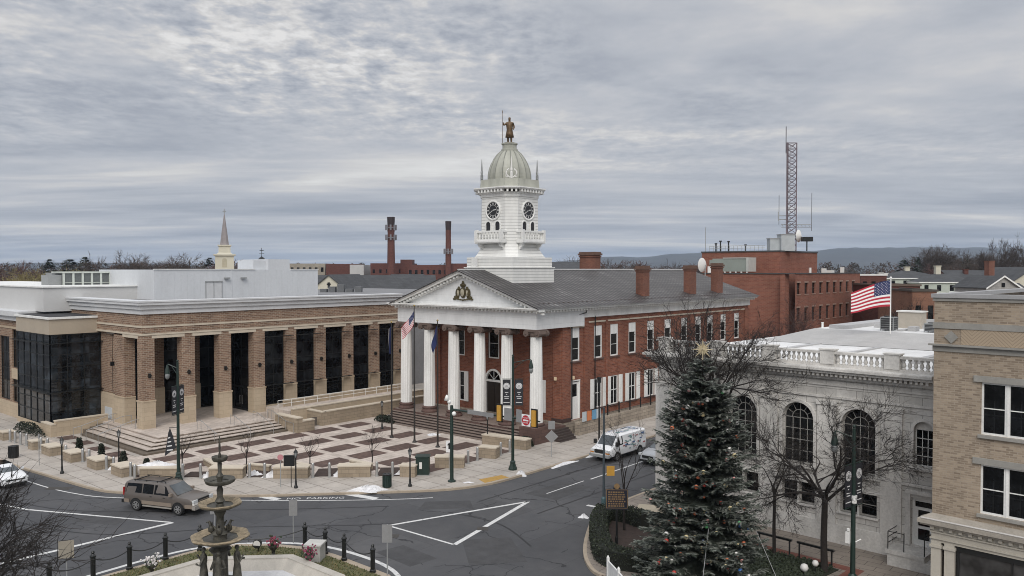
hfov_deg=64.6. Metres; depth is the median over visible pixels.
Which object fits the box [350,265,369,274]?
factory
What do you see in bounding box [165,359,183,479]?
street lamp
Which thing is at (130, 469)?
bollard
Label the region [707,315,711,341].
window
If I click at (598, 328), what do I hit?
window
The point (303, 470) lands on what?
seat wall
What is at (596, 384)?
window
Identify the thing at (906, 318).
roof hatch
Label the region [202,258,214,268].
evergreen tree
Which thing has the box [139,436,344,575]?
fountain
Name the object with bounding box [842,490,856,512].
window
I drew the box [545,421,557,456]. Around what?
road sign
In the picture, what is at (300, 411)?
retaining wall
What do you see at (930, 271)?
bare tree
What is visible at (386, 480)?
trash can
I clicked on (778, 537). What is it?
hoop rail
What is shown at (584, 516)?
snow heap
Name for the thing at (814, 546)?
hoop rail
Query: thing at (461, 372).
window
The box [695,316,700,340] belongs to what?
window
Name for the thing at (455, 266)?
factory
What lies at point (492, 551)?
asphalt patch
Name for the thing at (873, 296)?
flag
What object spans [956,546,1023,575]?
shop window
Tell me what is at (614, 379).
window
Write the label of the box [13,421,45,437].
shrub
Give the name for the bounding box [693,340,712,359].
tree star
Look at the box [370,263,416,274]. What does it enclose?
factory
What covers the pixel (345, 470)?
seat wall
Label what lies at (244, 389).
door
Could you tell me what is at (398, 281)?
long roofed hall
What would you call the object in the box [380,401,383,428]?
post lamp
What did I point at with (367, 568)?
kerb
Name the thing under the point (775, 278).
brick office block
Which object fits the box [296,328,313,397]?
window
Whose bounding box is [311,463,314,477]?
bollard
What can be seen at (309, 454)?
bare tree
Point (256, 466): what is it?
seat wall
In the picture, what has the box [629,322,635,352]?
window
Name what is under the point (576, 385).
side door
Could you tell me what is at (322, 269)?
factory
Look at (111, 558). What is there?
chain
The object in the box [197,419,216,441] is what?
handrail
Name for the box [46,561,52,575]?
chain post
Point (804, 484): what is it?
window
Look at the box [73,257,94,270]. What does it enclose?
evergreen tree
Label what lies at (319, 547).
stone box
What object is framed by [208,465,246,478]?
seat wall
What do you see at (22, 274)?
bare tree
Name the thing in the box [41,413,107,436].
retaining wall
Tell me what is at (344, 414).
retaining wall
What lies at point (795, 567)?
ground cover
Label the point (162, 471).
seat wall
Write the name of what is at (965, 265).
bare tree
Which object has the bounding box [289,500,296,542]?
road sign
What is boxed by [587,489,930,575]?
sidewalk
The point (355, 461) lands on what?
seat wall
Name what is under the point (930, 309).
window
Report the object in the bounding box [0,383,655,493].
sidewalk
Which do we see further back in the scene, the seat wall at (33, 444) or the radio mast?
the radio mast
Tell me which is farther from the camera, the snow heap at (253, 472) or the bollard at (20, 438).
the bollard at (20, 438)
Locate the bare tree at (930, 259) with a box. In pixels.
[900,247,977,273]
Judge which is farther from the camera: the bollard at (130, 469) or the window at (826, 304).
the window at (826, 304)
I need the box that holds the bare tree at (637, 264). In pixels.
[601,259,698,271]
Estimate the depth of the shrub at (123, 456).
63.12 m
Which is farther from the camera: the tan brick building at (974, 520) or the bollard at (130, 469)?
the bollard at (130, 469)
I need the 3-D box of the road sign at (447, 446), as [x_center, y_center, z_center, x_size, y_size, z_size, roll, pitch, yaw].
[-4.851,12.933,62.580,0.500,2.300,0.082,0,1,-4]
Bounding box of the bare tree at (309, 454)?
[299,433,321,474]
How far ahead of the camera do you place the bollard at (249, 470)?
60.28 m
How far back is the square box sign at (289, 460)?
57.72 m
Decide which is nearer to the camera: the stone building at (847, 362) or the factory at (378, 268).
the stone building at (847, 362)
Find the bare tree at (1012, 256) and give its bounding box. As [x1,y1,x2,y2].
[971,237,1023,269]
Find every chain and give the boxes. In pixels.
[58,560,90,571]
[96,551,126,559]
[132,542,162,550]
[244,530,302,539]
[345,542,369,554]
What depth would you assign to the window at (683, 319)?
92.73 m
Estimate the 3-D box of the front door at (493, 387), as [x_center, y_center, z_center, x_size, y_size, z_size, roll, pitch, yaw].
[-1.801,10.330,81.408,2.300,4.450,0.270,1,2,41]
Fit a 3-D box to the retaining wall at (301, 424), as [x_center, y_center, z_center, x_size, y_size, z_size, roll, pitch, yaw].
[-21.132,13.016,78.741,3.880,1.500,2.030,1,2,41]
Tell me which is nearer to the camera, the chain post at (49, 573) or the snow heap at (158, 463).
the chain post at (49, 573)
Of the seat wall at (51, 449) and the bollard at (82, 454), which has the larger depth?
the seat wall at (51, 449)
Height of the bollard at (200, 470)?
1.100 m
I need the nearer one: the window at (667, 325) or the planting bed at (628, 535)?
the planting bed at (628, 535)
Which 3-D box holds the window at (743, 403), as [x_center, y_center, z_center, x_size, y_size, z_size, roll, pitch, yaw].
[14.463,8.412,50.229,1.900,3.600,0.080,1,2,45]
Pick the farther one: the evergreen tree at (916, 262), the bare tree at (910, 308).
the evergreen tree at (916, 262)
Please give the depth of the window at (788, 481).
48.24 m
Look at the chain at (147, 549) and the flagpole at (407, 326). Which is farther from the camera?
the flagpole at (407, 326)
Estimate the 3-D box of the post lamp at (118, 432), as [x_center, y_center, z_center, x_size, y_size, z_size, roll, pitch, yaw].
[-31.280,12.615,64.462,0.314,2.850,0.314,-1,1,-26]
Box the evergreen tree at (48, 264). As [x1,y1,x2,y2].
[40,259,56,281]
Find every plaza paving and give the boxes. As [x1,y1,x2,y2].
[43,415,508,475]
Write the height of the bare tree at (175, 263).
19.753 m
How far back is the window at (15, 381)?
85.56 m
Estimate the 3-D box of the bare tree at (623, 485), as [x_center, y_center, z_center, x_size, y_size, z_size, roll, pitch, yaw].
[6.733,10.673,47.973,5.060,7.681,3.900,1,2,43]
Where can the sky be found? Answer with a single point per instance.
(132, 127)
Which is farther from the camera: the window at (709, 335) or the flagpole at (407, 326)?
the window at (709, 335)
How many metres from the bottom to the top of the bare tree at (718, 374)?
14.425 m
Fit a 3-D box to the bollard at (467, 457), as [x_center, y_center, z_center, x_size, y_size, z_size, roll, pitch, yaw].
[-3.513,13.484,64.751,0.260,1.100,0.253,1,2,41]
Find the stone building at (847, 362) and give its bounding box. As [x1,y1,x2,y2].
[642,319,933,574]
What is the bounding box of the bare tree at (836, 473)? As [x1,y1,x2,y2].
[726,381,932,571]
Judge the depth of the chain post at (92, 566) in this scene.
40.45 m
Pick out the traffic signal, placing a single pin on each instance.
(518, 417)
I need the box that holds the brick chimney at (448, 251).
[443,221,452,275]
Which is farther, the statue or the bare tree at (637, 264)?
the bare tree at (637, 264)
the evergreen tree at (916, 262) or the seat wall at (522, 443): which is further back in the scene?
the evergreen tree at (916, 262)
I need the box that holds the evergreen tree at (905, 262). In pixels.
[894,260,914,271]
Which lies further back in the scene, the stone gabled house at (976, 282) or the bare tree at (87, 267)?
the bare tree at (87, 267)
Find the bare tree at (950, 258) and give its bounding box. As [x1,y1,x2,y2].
[910,244,995,273]
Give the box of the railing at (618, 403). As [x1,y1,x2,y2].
[595,394,655,414]
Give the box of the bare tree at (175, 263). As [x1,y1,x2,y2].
[137,259,242,269]
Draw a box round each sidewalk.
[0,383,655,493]
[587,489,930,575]
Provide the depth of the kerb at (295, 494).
57.13 m
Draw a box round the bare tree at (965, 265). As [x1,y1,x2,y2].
[941,249,1009,269]
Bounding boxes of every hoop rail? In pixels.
[757,531,791,554]
[797,541,834,565]
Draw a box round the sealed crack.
[0,450,654,545]
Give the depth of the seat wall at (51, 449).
67.71 m
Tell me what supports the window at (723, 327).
in the courthouse
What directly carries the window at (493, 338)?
in the courthouse
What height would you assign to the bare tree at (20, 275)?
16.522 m
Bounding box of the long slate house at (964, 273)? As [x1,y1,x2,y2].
[941,269,983,277]
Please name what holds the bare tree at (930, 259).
on the terrain
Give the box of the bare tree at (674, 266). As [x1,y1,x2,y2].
[658,261,701,272]
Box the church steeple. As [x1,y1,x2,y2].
[213,209,235,268]
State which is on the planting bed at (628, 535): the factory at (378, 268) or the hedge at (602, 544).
the hedge at (602, 544)
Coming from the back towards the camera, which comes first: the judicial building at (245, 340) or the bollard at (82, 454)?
the judicial building at (245, 340)
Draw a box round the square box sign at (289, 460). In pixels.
[284,455,294,486]
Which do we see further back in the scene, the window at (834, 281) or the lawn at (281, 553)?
the window at (834, 281)
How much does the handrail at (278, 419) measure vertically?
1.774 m
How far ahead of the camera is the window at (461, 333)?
84.33 m
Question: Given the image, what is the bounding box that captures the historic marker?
[606,484,627,543]
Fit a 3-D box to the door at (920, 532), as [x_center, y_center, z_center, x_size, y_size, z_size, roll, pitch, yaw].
[21.831,12.404,42.922,1.140,2.550,0.120,1,2,45]
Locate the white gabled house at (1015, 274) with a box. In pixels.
[982,261,1023,285]
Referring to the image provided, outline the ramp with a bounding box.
[266,389,416,420]
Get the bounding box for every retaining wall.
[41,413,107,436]
[274,412,314,432]
[282,384,423,418]
[293,395,423,425]
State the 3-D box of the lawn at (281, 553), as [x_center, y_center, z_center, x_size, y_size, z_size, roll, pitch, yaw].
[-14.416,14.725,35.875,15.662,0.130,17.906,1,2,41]
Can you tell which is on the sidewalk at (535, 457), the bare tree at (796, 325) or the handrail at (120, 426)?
the bare tree at (796, 325)
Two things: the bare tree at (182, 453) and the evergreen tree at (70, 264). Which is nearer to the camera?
the bare tree at (182, 453)
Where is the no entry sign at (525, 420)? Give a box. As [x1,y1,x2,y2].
[522,414,529,426]
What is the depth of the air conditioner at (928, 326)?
61.12 m
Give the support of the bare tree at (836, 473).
on the planting bed at (830, 571)
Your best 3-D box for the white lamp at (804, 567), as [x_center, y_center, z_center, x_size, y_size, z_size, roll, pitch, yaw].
[15.102,14.184,41.156,0.913,0.770,0.422,0,1,12]
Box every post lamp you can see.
[59,436,63,473]
[116,429,120,461]
[293,448,297,488]
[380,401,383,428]
[408,448,411,486]
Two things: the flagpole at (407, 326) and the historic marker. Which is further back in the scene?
the flagpole at (407, 326)
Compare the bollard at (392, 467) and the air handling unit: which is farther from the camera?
the air handling unit
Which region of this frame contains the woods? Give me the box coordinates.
[0,261,1021,279]
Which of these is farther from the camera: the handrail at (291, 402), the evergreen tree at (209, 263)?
the evergreen tree at (209, 263)
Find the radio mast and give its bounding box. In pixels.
[778,126,811,250]
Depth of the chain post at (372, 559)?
41.41 m
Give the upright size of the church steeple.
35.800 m
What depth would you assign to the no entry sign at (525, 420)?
54.09 m
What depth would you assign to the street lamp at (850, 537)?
39.30 m
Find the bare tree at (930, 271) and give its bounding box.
[891,264,974,273]
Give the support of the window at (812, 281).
in the brick office block
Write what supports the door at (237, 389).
in the judicial building at (245, 340)
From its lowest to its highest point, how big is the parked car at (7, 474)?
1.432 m
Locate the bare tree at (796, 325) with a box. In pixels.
[751,294,826,337]
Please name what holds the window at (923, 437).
in the stone building at (847, 362)
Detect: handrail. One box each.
[73,413,116,437]
[86,415,131,430]
[98,419,137,434]
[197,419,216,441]
[230,415,250,437]
[267,409,293,432]
[278,383,400,405]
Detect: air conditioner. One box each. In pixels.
[880,316,897,330]
[924,322,933,331]
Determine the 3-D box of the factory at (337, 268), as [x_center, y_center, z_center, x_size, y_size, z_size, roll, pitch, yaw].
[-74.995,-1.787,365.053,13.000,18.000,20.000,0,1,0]
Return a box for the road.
[0,437,655,575]
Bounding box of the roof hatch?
[896,310,927,328]
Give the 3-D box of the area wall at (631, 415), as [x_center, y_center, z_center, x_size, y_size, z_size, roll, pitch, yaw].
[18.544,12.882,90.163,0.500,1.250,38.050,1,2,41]
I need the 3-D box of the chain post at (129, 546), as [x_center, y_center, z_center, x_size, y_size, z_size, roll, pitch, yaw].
[-19.777,13.832,41.897,0.340,1.440,0.323,1,2,41]
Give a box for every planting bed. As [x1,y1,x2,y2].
[136,467,399,476]
[609,521,662,551]
[744,549,838,575]
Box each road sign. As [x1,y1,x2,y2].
[58,540,73,575]
[277,454,282,486]
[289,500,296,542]
[382,524,391,574]
[446,441,449,469]
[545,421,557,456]
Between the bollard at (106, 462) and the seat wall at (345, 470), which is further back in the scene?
the bollard at (106, 462)
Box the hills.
[0,247,1023,273]
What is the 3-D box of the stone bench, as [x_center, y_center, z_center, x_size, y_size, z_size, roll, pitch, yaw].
[8.851,14.000,50.143,2.200,0.730,1.400,0,1,18]
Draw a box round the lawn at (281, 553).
[114,546,378,575]
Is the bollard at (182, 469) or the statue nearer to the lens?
the bollard at (182, 469)
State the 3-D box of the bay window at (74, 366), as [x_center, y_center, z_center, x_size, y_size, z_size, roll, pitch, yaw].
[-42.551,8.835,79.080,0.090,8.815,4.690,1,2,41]
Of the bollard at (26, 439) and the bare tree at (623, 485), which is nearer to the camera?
the bare tree at (623, 485)
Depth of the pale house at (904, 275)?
186.72 m
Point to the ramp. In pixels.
(279, 409)
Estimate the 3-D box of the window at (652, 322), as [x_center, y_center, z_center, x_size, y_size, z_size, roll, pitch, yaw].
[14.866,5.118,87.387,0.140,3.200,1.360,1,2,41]
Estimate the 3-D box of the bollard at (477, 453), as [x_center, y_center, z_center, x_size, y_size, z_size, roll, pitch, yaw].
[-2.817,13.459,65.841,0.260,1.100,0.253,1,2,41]
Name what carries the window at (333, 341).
in the judicial building at (245, 340)
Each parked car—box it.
[0,460,27,486]
[122,474,212,515]
[638,443,655,462]
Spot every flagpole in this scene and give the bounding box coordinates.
[388,321,393,437]
[401,305,416,442]
[431,319,439,447]
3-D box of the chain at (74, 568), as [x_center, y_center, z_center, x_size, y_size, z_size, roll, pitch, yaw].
[-21.631,13.692,39.795,0.051,0.330,2.025,1,2,42]
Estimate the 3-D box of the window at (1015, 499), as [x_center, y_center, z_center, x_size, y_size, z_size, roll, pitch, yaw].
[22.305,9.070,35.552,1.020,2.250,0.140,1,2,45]
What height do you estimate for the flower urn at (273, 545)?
1.434 m
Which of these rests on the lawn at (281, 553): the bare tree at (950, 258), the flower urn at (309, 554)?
the flower urn at (309, 554)
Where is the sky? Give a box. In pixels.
[0,0,1023,264]
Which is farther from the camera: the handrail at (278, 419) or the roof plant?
the roof plant
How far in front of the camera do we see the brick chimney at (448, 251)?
328.73 m
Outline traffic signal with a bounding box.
[444,395,539,482]
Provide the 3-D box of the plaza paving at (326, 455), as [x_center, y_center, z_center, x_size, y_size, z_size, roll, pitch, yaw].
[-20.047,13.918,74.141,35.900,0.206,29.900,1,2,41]
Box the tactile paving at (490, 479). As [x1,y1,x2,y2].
[479,475,508,482]
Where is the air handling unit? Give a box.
[41,271,109,284]
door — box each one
[205,281,222,297]
[231,385,234,407]
[234,385,241,409]
[242,387,247,410]
[486,369,500,411]
[571,379,579,419]
[912,498,931,547]
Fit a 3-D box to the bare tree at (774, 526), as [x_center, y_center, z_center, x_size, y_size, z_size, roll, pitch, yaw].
[14.368,11.252,43.581,3.180,6.724,2.740,0,1,-19]
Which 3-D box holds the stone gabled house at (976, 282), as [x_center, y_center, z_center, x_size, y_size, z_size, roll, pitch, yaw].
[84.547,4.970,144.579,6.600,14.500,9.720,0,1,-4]
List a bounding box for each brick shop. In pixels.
[852,283,921,321]
[860,274,887,283]
[878,287,938,318]
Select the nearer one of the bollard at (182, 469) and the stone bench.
the stone bench
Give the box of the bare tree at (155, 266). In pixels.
[115,253,210,269]
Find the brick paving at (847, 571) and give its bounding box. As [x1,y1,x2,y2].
[757,543,863,575]
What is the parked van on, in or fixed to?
on the asphalt patch
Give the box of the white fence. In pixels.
[606,555,622,575]
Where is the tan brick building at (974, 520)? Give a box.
[917,288,1023,575]
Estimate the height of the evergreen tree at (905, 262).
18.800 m
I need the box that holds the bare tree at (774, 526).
[749,436,810,554]
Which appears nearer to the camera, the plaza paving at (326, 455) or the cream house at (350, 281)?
the plaza paving at (326, 455)
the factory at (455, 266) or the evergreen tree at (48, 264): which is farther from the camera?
the factory at (455, 266)
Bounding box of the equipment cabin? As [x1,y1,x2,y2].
[766,234,812,250]
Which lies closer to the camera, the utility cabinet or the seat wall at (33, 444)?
the utility cabinet
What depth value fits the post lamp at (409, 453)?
57.88 m
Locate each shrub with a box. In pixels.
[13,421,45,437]
[75,437,83,448]
[97,443,105,454]
[119,450,127,461]
[374,414,394,423]
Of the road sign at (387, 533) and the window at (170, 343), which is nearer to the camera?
the road sign at (387, 533)
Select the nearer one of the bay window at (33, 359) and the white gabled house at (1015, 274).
the bay window at (33, 359)
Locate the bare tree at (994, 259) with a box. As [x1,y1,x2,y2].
[954,248,1022,269]
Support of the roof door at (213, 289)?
in the judicial building at (245, 340)
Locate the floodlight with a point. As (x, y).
(257, 543)
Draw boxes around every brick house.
[391,274,424,274]
[552,262,579,268]
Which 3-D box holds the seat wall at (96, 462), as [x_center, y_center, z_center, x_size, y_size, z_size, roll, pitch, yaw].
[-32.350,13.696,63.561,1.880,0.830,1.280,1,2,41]
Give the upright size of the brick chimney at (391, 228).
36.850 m
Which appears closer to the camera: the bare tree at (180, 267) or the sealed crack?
the sealed crack
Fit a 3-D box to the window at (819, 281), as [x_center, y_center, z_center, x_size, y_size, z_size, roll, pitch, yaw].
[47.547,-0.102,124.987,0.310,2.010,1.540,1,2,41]
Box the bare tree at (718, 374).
[623,291,809,435]
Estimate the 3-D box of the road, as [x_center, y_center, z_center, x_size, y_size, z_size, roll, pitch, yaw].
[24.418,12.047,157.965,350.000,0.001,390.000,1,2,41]
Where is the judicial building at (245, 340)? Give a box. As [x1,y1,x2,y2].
[0,259,423,455]
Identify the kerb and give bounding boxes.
[0,434,655,496]
[102,544,390,575]
[583,488,655,575]
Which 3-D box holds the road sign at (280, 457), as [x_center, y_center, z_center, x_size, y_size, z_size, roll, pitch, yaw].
[-16.491,13.018,57.732,0.420,2.350,0.070,0,1,-4]
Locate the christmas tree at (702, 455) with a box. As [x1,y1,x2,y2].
[629,358,771,575]
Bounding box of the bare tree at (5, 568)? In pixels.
[0,450,152,575]
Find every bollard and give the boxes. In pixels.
[19,432,21,444]
[25,433,27,445]
[81,448,84,461]
[105,455,107,469]
[129,462,131,476]
[133,464,135,478]
[181,463,184,478]
[199,463,201,477]
[248,463,250,477]
[263,463,265,477]
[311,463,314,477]
[328,462,330,477]
[375,461,378,476]
[391,462,393,476]
[466,450,469,463]
[476,447,478,460]
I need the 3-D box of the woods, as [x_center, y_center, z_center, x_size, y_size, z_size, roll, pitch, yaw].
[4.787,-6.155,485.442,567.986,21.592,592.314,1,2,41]
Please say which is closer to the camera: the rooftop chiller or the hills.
the rooftop chiller
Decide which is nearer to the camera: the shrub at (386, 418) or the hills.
the shrub at (386, 418)
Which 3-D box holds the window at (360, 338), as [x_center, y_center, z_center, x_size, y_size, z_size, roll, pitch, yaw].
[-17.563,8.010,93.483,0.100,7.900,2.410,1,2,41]
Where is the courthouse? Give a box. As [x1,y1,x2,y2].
[386,142,758,444]
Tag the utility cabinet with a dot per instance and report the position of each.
(423, 463)
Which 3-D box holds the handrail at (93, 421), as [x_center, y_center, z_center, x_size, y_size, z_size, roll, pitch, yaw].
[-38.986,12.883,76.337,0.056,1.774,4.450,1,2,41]
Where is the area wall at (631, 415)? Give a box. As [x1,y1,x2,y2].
[575,403,655,435]
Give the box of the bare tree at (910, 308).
[862,296,933,320]
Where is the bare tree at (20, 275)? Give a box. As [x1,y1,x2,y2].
[2,267,77,281]
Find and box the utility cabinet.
[415,454,430,475]
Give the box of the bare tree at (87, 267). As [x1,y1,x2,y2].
[60,250,163,271]
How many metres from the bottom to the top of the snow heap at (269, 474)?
0.502 m
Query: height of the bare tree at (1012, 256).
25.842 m
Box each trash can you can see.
[8,445,18,458]
[382,473,391,487]
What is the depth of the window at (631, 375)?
84.76 m
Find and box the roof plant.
[320,284,362,291]
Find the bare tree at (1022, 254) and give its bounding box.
[999,244,1023,266]
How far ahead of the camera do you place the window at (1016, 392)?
35.60 m
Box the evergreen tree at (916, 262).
[912,257,922,271]
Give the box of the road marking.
[0,461,642,575]
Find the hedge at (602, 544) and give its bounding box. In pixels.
[589,503,652,573]
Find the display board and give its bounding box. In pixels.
[582,408,600,421]
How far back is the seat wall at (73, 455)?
65.46 m
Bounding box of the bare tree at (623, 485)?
[591,409,657,529]
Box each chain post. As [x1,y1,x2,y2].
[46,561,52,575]
[90,551,95,575]
[126,541,132,570]
[162,532,168,559]
[197,524,202,550]
[302,522,307,548]
[322,527,327,554]
[341,533,346,560]
[370,544,375,572]
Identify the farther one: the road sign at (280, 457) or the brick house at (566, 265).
the brick house at (566, 265)
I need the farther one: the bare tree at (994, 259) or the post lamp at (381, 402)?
the bare tree at (994, 259)
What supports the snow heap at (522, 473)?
on the gutter
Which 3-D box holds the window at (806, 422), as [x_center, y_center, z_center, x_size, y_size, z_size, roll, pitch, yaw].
[16.973,8.469,47.720,1.900,3.600,0.080,1,2,45]
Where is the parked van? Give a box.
[589,426,645,460]
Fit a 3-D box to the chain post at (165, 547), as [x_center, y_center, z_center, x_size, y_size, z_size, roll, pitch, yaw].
[-18.531,13.800,43.331,0.340,1.440,0.323,1,2,41]
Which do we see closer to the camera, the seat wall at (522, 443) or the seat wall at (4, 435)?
the seat wall at (522, 443)
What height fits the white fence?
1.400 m
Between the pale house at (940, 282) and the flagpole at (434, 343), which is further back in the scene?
the pale house at (940, 282)
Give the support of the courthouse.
on the sidewalk at (535, 457)
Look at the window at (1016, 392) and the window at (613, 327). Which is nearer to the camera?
the window at (1016, 392)
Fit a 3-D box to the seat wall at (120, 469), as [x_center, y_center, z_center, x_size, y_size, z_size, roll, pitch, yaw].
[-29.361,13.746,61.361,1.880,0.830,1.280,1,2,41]
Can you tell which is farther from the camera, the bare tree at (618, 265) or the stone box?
the bare tree at (618, 265)
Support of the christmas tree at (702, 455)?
on the sidewalk at (869, 563)
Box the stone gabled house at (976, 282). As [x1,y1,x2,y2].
[952,275,1022,293]
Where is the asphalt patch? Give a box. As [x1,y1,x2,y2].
[73,443,651,566]
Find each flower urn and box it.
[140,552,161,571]
[266,535,281,554]
[300,544,317,560]
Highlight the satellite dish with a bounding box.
[698,258,705,275]
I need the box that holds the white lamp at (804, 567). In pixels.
[800,560,818,572]
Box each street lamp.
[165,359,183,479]
[503,355,532,470]
[831,425,862,575]
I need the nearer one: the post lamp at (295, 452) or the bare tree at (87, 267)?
the post lamp at (295, 452)
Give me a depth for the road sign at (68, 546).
40.69 m
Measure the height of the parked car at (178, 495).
1.980 m
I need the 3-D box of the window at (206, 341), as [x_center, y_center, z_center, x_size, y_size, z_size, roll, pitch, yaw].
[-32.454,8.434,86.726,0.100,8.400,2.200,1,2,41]
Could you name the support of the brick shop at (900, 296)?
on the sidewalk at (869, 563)
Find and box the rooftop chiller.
[708,257,755,272]
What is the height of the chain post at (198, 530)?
1.440 m
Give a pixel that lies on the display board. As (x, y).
(589, 415)
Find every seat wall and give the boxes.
[0,429,15,440]
[27,438,45,449]
[41,442,63,456]
[63,448,85,462]
[86,454,111,470]
[110,461,137,477]
[139,465,184,477]
[203,458,216,467]
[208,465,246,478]
[247,462,271,470]
[272,464,310,478]
[337,462,371,477]
[349,459,372,468]
[399,462,417,476]
[434,454,465,467]
[478,444,499,458]
[481,432,531,449]
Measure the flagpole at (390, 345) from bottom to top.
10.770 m
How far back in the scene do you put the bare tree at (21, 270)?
211.35 m
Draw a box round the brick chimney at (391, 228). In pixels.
[385,217,396,274]
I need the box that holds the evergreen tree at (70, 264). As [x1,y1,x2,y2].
[58,259,83,271]
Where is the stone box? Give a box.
[303,539,326,562]
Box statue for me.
[502,110,514,142]
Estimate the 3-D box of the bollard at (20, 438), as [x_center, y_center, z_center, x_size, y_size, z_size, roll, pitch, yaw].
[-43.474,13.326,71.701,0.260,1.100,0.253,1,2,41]
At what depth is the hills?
4216.39 m
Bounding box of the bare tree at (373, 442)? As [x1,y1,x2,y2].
[360,426,387,462]
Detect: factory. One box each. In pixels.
[290,264,325,274]
[326,264,363,274]
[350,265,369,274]
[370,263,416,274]
[400,260,414,273]
[407,265,444,279]
[451,263,466,271]
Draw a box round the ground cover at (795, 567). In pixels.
[745,546,834,575]
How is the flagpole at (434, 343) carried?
on the plaza paving at (326, 455)
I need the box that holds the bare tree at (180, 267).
[109,256,196,269]
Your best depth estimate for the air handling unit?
91.51 m
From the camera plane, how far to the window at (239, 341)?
84.85 m
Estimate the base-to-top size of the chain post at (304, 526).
1.440 m
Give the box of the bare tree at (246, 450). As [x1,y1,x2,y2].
[238,432,255,473]
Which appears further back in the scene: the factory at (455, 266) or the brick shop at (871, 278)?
the factory at (455, 266)
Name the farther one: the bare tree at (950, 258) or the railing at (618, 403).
the bare tree at (950, 258)
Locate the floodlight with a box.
[253,539,261,550]
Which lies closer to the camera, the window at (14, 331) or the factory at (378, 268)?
the window at (14, 331)
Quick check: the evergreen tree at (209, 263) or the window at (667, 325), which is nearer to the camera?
the window at (667, 325)
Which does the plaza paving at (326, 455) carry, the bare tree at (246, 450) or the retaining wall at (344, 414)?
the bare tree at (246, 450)
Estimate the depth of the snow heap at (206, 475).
60.35 m
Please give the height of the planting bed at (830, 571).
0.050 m
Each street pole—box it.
[597,377,600,439]
[601,408,614,504]
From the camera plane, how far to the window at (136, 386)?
80.88 m
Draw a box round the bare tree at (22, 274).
[6,268,78,280]
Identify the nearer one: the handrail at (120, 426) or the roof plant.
the handrail at (120, 426)
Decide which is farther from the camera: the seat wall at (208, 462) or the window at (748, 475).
the seat wall at (208, 462)
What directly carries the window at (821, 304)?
in the brick office block
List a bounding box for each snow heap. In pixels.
[137,460,176,465]
[202,472,208,477]
[247,470,262,475]
[261,471,272,477]
[348,484,387,492]
[517,470,526,476]
[551,461,577,468]
[578,513,588,518]
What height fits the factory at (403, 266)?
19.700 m
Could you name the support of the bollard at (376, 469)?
on the sidewalk at (535, 457)
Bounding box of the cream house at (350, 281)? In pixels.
[318,274,370,288]
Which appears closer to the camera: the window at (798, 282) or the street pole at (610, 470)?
the street pole at (610, 470)
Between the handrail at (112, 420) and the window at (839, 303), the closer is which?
the handrail at (112, 420)
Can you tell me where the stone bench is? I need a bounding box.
[637,504,662,512]
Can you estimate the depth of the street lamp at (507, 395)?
62.66 m
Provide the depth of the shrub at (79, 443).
67.99 m
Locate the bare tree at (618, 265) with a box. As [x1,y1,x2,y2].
[600,259,657,268]
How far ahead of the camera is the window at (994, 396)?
36.21 m
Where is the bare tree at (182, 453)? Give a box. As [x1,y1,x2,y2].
[172,432,197,462]
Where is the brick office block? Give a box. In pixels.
[700,227,859,339]
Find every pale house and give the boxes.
[878,267,930,283]
[906,266,963,292]
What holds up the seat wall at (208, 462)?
on the sidewalk at (535, 457)
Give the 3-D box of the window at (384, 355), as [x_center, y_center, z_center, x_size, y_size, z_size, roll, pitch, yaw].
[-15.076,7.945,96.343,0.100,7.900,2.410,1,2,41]
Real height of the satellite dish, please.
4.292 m
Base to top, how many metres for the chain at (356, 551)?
0.401 m
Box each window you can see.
[1,335,9,399]
[13,330,16,367]
[14,379,17,401]
[17,331,51,422]
[50,332,100,422]
[112,338,137,415]
[164,337,176,411]
[199,335,213,406]
[231,332,248,386]
[265,330,283,404]
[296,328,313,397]
[326,326,341,393]
[353,325,367,389]
[379,323,392,385]
[459,330,464,354]
[460,370,463,399]
[489,328,498,358]
[573,328,578,360]
[594,325,601,357]
[595,377,601,406]
[610,324,617,355]
[611,375,617,403]
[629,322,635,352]
[629,372,634,399]
[647,320,653,350]
[647,368,653,395]
[665,319,670,336]
[681,318,686,344]
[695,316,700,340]
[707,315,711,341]
[721,314,725,339]
[731,395,756,453]
[734,313,738,337]
[746,471,757,491]
[783,479,796,500]
[784,402,812,464]
[796,281,800,294]
[800,482,814,504]
[804,281,808,294]
[812,281,815,293]
[819,281,822,293]
[819,304,822,319]
[826,304,829,318]
[833,280,836,292]
[839,303,842,316]
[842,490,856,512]
[843,409,874,474]
[861,494,876,517]
[915,422,932,466]
[928,305,932,318]
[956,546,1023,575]
[980,464,1005,517]
[981,382,1006,436]
[1007,469,1023,520]
[1008,385,1023,439]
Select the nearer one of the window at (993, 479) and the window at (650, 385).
the window at (993, 479)
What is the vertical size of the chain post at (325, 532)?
1.440 m
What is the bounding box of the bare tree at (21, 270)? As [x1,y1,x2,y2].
[0,260,44,280]
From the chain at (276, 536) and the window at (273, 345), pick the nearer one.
the chain at (276, 536)
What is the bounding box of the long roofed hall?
[318,275,435,288]

